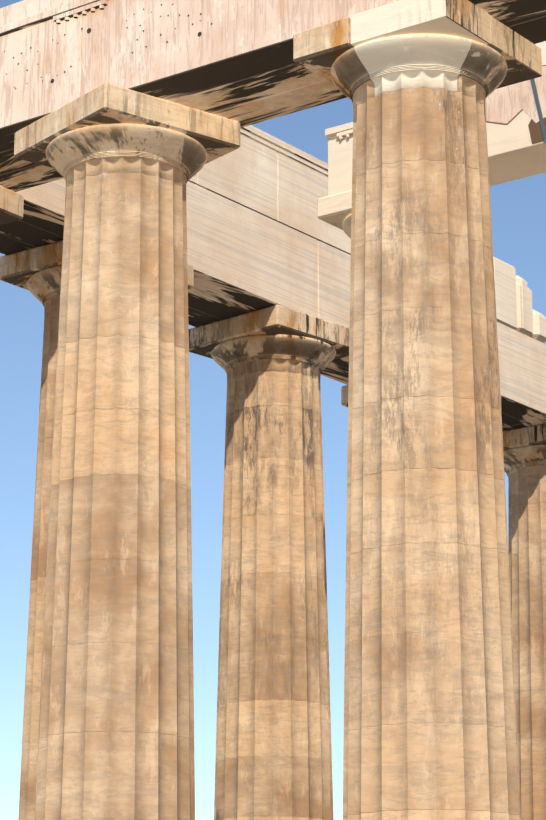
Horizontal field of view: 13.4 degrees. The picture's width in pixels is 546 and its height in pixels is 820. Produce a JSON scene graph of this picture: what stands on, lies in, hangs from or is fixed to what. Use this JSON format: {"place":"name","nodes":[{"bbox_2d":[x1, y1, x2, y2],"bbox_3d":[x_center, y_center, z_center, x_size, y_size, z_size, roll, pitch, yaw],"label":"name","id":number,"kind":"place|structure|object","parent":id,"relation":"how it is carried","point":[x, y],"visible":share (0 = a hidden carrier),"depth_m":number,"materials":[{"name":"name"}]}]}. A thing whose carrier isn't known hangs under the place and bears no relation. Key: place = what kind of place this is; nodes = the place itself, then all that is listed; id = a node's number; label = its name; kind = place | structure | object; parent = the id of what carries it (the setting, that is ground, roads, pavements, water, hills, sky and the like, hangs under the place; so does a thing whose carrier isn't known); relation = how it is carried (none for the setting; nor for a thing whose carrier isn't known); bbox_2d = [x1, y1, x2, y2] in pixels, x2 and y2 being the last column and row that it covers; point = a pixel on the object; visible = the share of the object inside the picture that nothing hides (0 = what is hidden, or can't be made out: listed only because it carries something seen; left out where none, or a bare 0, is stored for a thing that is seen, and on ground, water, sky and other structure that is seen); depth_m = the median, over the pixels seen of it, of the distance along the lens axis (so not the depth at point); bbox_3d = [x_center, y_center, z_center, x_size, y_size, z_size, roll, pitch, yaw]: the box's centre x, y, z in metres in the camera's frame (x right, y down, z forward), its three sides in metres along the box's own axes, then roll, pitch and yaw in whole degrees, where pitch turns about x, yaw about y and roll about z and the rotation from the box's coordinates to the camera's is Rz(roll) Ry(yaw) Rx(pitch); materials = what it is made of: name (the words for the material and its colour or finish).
{"place":"outdoors","nodes":[
{"label":"outdoors","id":0,"kind":"place"},
{"bbox_2d":[0,0,545,819],"label":"sky","id":1,"kind":"structure","parent":0,"point":[518,207],"materials":[{"name":"blue"}]},
{"label":"plateau","id":2,"kind":"structure","parent":0,"visible":0},
{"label":"stylobate steps","id":3,"kind":"object","parent":2,"relation":"on","visible":0},
{"bbox_2d":[19,265,61,819],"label":"column","id":4,"kind":"structure","parent":3,"relation":"on","point":[44,286],"depth_m":32.25,"materials":[{"name":"beige stone"}]},
{"bbox_2d":[0,240,193,289],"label":"abacus","id":5,"kind":"object","parent":4,"relation":"on","point":[20,269],"visible":0.31,"depth_m":33.15,"materials":[{"name":"beige stone"}]},
{"bbox_2d":[0,125,545,430],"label":"architrave","id":6,"kind":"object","parent":5,"relation":"on","point":[260,235],"depth_m":36.05,"materials":[{"name":"beige stone"}]},
{"bbox_2d":[35,123,206,819],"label":"column","id":7,"kind":"structure","parent":3,"relation":"on","point":[116,731],"depth_m":26.89,"materials":[{"name":"beige stone"}]},
{"bbox_2d":[14,82,239,167],"bbox_3d":[-1.805,-3.334,28.684,2.024,0.350,2.024,12,-19,-37],"label":"abacus","id":8,"kind":"object","parent":7,"relation":"on","point":[215,136],"visible":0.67,"depth_m":27.97,"materials":[{"name":"beige stone"}]},
{"bbox_2d":[211,334,335,819],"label":"column","id":9,"kind":"structure","parent":3,"relation":"on","point":[273,760],"depth_m":35.33,"materials":[{"name":"beige stone"}]},
{"bbox_2d":[189,304,349,359],"bbox_3d":[0.011,-1.091,36.981,2.024,0.350,2.024,-14,-20,41],"label":"abacus","id":10,"kind":"object","parent":9,"relation":"on","point":[205,339],"visible":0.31,"depth_m":36.22,"materials":[{"name":"beige stone"}]},
{"bbox_2d":[317,190,351,238],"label":"column","id":11,"kind":"structure","parent":3,"relation":"on","point":[335,210],"depth_m":32.01,"materials":[{"name":"beige stone"}]},
{"bbox_2d":[325,41,545,195],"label":"stone beam","id":12,"kind":"structure","parent":11,"relation":"on","point":[514,153],"depth_m":30.97,"materials":[{"name":"stone"}]},
{"bbox_2d":[485,65,545,124],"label":"ancient fragment","id":13,"kind":"object","parent":12,"relation":"attached to","point":[506,105],"visible":0.4,"depth_m":30.60,"materials":[{"name":"brown stone"}]},
{"bbox_2d":[528,117,545,143],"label":"stone patch","id":14,"kind":"object","parent":12,"relation":"attached to","point":[536,133],"visible":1,"depth_m":30.30,"materials":[{"name":"brown stone"}]},
{"bbox_2d":[531,79,545,143],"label":"metal pole","id":15,"kind":"object","parent":12,"relation":"attached to","point":[540,115],"visible":0.47,"depth_m":30.33,"materials":[{"name":"grey"}]},
{"bbox_2d":[330,34,520,819],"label":"column","id":16,"kind":"structure","parent":3,"relation":"on","point":[430,726],"depth_m":24.37,"materials":[{"name":"beige stone"}]},
{"bbox_2d":[293,0,541,91],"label":"abacus","id":17,"kind":"object","parent":16,"relation":"on","point":[319,50],"visible":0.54,"depth_m":25.53,"materials":[{"name":"beige stone"}]},
{"bbox_2d":[503,444,545,819],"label":"column","id":18,"kind":"structure","parent":3,"relation":"on","point":[525,469],"depth_m":42.27,"materials":[{"name":"beige stone"}]},
{"bbox_2d":[502,423,545,450],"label":"abacus","id":19,"kind":"object","parent":18,"relation":"on","point":[526,436],"visible":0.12,"depth_m":42.78,"materials":[{"name":"beige stone"}]},
{"bbox_3d":[-4.755,2.274,29.446,2.028,10.080,2.028,-11,-19,35],"label":"column","id":20,"kind":"object","parent":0,"visible":0},
{"bbox_2d":[0,186,23,224],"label":"abacus","id":21,"kind":"object","parent":20,"relation":"on","point":[11,205],"visible":1,"depth_m":30.84,"materials":[{"name":"beige stone"}]},
{"bbox_2d":[0,0,545,191],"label":"entablature","id":22,"kind":"structure","parent":21,"relation":"on","point":[234,61],"depth_m":27.70,"materials":[{"name":"beige stone"}]},
{"bbox_2d":[4,4,211,88],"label":"holes","id":23,"kind":"object","parent":22,"relation":"attached to","point":[89,31],"visible":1,"depth_m":28.20,"materials":[{"name":"brown"}]},
{"bbox_3d":[2.578,4.842,38.945,1.988,10.080,1.988,-11,-19,35],"label":"column","id":24,"kind":"object","parent":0,"visible":0},
{"bbox_2d":[341,385,500,406],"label":"abacus","id":25,"kind":"object","parent":24,"relation":"on","point":[344,395],"visible":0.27,"depth_m":40.06,"materials":[{"name":"beige stone"}]}
]}

